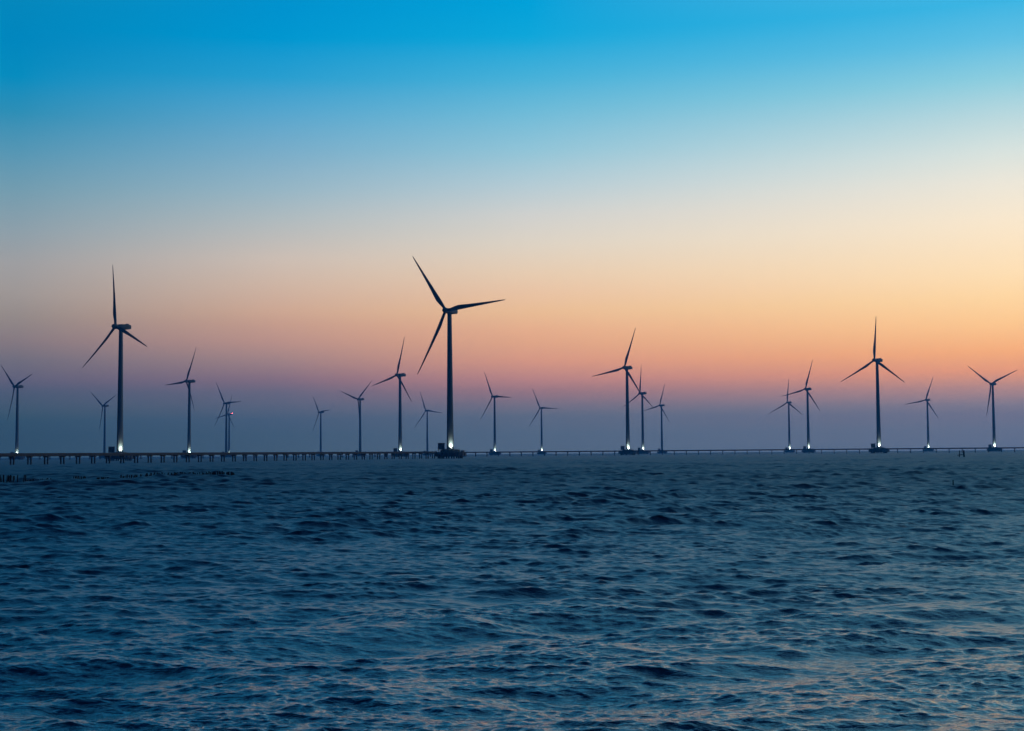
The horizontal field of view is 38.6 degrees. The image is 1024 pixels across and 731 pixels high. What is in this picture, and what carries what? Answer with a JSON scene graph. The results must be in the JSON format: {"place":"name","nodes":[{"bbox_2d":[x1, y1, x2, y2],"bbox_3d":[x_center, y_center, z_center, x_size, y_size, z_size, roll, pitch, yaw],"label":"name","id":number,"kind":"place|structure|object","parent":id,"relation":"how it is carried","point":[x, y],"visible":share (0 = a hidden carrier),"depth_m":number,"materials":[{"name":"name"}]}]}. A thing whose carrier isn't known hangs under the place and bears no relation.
{"place":"outdoors","nodes":[
{"label":"outdoors","id":0,"kind":"place"},
{"bbox_2d":[0,450,1023,730],"bbox_3d":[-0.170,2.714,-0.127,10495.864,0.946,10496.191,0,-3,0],"label":"water","id":1,"kind":"structure","parent":0,"point":[716,592],"depth_m":28.80,"materials":[{"name":"blue liquid"}]},
{"bbox_2d":[105,452,133,460],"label":"turbine platform","id":2,"kind":"structure","parent":1,"relation":"in","point":[127,457],"depth_m":948.15,"materials":[{"name":"concrete"}]},
{"bbox_2d":[108,447,114,452],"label":"equipment cabin","id":3,"kind":"object","parent":2,"relation":"on","point":[111,449],"visible":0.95,"depth_m":950.55,"materials":[{"name":"concrete"}]},
{"bbox_2d":[82,265,146,451],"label":"wind turbine","id":4,"kind":"object","parent":2,"relation":"on","point":[122,328],"visible":1,"depth_m":955.32,"materials":[{"name":"paint"}]},
{"bbox_2d":[0,451,436,464],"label":"service bridge","id":5,"kind":"structure","parent":1,"relation":"in","point":[109,455],"depth_m":637.80,"materials":[{"name":"concrete"}]},
{"bbox_2d":[391,451,407,456],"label":"turbine platform","id":6,"kind":"structure","parent":1,"relation":"in","point":[403,454],"depth_m":1557.89,"materials":[{"name":"concrete"}]},
{"bbox_2d":[372,341,410,451],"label":"wind turbine","id":7,"kind":"object","parent":6,"relation":"on","point":[399,375],"visible":1,"depth_m":1565.93,"materials":[{"name":"paint"}]},
{"bbox_2d":[434,449,466,457],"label":"turbine platform","id":8,"kind":"structure","parent":1,"relation":"in","point":[451,453],"depth_m":859.02,"materials":[{"name":"concrete"}]},
{"bbox_2d":[438,443,444,451],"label":"equipment cabin","id":9,"kind":"object","parent":8,"relation":"on","point":[441,446],"visible":0.99,"depth_m":863.05,"materials":[{"name":"metal"}]},
{"bbox_2d":[413,257,504,448],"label":"wind turbine","id":10,"kind":"object","parent":8,"relation":"on","point":[450,428],"visible":1,"depth_m":866.45,"materials":[{"name":"paint"}]},
{"bbox_2d":[0,447,1023,459],"bbox_3d":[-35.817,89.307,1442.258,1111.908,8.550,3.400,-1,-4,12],"label":"service bridge","id":11,"kind":"structure","parent":1,"relation":"in","point":[747,450],"depth_m":1396.52,"materials":[{"name":"concrete"}]},
{"bbox_2d":[618,449,637,454],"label":"turbine platform","id":12,"kind":"structure","parent":1,"relation":"in","point":[628,453],"depth_m":1457.91,"materials":[{"name":"concrete"}]},
{"bbox_2d":[592,328,642,448],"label":"wind turbine","id":13,"kind":"object","parent":12,"relation":"on","point":[625,368],"visible":1,"depth_m":1464.60,"materials":[{"name":"paint"}]},
{"bbox_2d":[802,450,814,452],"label":"turbine platform","id":14,"kind":"structure","parent":1,"relation":"in","point":[810,451],"depth_m":1998.16,"materials":[{"name":"concrete"}]},
{"bbox_2d":[784,360,818,448],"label":"wind turbine","id":15,"kind":"object","parent":14,"relation":"on","point":[808,428],"visible":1,"depth_m":2006.01,"materials":[{"name":"paint"}]},
{"bbox_2d":[869,446,889,452],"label":"turbine platform","id":16,"kind":"structure","parent":1,"relation":"in","point":[880,451],"depth_m":1368.84,"materials":[{"name":"concrete"}]},
{"bbox_2d":[841,321,904,446],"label":"wind turbine","id":17,"kind":"object","parent":16,"relation":"on","point":[878,423],"visible":1,"depth_m":1377.03,"materials":[{"name":"paint"}]},
{"bbox_2d":[987,449,1000,451],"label":"turbine platform","id":18,"kind":"structure","parent":1,"relation":"in","point":[991,450],"depth_m":1887.32,"materials":[{"name":"concrete"}]},
{"bbox_2d":[968,366,1016,446],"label":"wind turbine","id":19,"kind":"object","parent":18,"relation":"on","point":[993,383],"visible":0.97,"depth_m":1895.96,"materials":[{"name":"paint"}]},
{"bbox_2d":[0,0,1023,457],"label":"sky","id":20,"kind":"structure","parent":0,"point":[747,188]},
{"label":"turbine platform","id":21,"kind":"object","parent":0,"visible":0},
{"bbox_2d":[2,367,31,452],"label":"wind turbine","id":22,"kind":"object","parent":21,"relation":"on","point":[17,386],"visible":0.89,"depth_m":1757.59,"materials":[{"name":"paint"}]},
{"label":"turbine platform","id":23,"kind":"object","parent":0,"visible":0},
{"bbox_2d":[92,394,115,452],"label":"wind turbine","id":24,"kind":"object","parent":23,"relation":"on","point":[104,439],"visible":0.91,"depth_m":2449.80,"materials":[{"name":"paint"}]},
{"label":"turbine platform","id":25,"kind":"object","parent":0,"visible":0},
{"bbox_2d":[167,349,195,451],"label":"wind turbine","id":26,"kind":"object","parent":25,"relation":"on","point":[187,382],"visible":0.91,"depth_m":1662.17,"materials":[{"name":"paint"}]},
{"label":"turbine platform","id":27,"kind":"object","parent":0,"visible":0},
{"bbox_2d":[216,383,240,451],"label":"wind turbine","id":28,"kind":"object","parent":27,"relation":"on","point":[226,442],"visible":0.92,"depth_m":2375.25,"materials":[{"name":"paint"}]},
{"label":"turbine platform","id":29,"kind":"object","parent":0,"visible":0},
{"bbox_2d":[215,397,234,451],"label":"wind turbine","id":30,"kind":"object","parent":29,"relation":"on","point":[228,414],"visible":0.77,"depth_m":2996.48,"materials":[{"name":"paint"}]},
{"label":"turbine platform","id":31,"kind":"object","parent":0,"visible":0},
{"bbox_2d":[313,397,327,451],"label":"wind turbine","id":32,"kind":"object","parent":31,"relation":"on","point":[320,412],"visible":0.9,"depth_m":2918.47,"materials":[{"name":"paint"}]},
{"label":"turbine platform","id":33,"kind":"object","parent":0,"visible":0},
{"bbox_2d":[341,382,370,451],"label":"wind turbine","id":34,"kind":"object","parent":33,"relation":"on","point":[359,399],"visible":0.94,"depth_m":2246.83,"materials":[{"name":"paint"}]},
{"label":"turbine platform","id":35,"kind":"object","parent":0,"visible":0},
{"bbox_2d":[414,393,440,450],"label":"wind turbine","id":36,"kind":"object","parent":35,"relation":"on","point":[426,424],"visible":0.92,"depth_m":2862.50,"materials":[{"name":"paint"}]},
{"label":"turbine platform","id":37,"kind":"object","parent":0,"visible":0},
{"bbox_2d":[481,372,510,451],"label":"wind turbine","id":38,"kind":"object","parent":37,"relation":"on","point":[494,397],"visible":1,"depth_m":2184.79,"materials":[{"name":"paint"}]},
{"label":"turbine platform","id":39,"kind":"object","parent":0,"visible":0},
{"bbox_2d":[529,391,555,450],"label":"wind turbine","id":40,"kind":"object","parent":39,"relation":"on","point":[541,408],"visible":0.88,"depth_m":2756.31,"materials":[{"name":"paint"}]},
{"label":"turbine platform","id":41,"kind":"object","parent":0,"visible":0},
{"bbox_2d":[623,374,652,449],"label":"wind turbine","id":42,"kind":"object","parent":41,"relation":"on","point":[642,429],"visible":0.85,"depth_m":2105.59,"materials":[{"name":"paint"}]},
{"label":"turbine platform","id":43,"kind":"object","parent":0,"visible":0},
{"bbox_2d":[644,384,668,449],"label":"wind turbine","id":44,"kind":"object","parent":43,"relation":"on","point":[660,405],"visible":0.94,"depth_m":2657.18,"materials":[{"name":"paint"}]},
{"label":"turbine platform","id":45,"kind":"object","parent":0,"visible":0},
{"bbox_2d":[770,379,799,448],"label":"wind turbine","id":46,"kind":"object","parent":45,"relation":"on","point":[789,439],"visible":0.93,"depth_m":2559.91,"materials":[{"name":"paint"}]},
{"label":"turbine platform","id":47,"kind":"object","parent":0,"visible":0},
{"bbox_2d":[908,378,936,447],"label":"wind turbine","id":48,"kind":"object","parent":47,"relation":"on","point":[928,441],"visible":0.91,"depth_m":2483.77,"materials":[{"name":"paint"}]}
]}

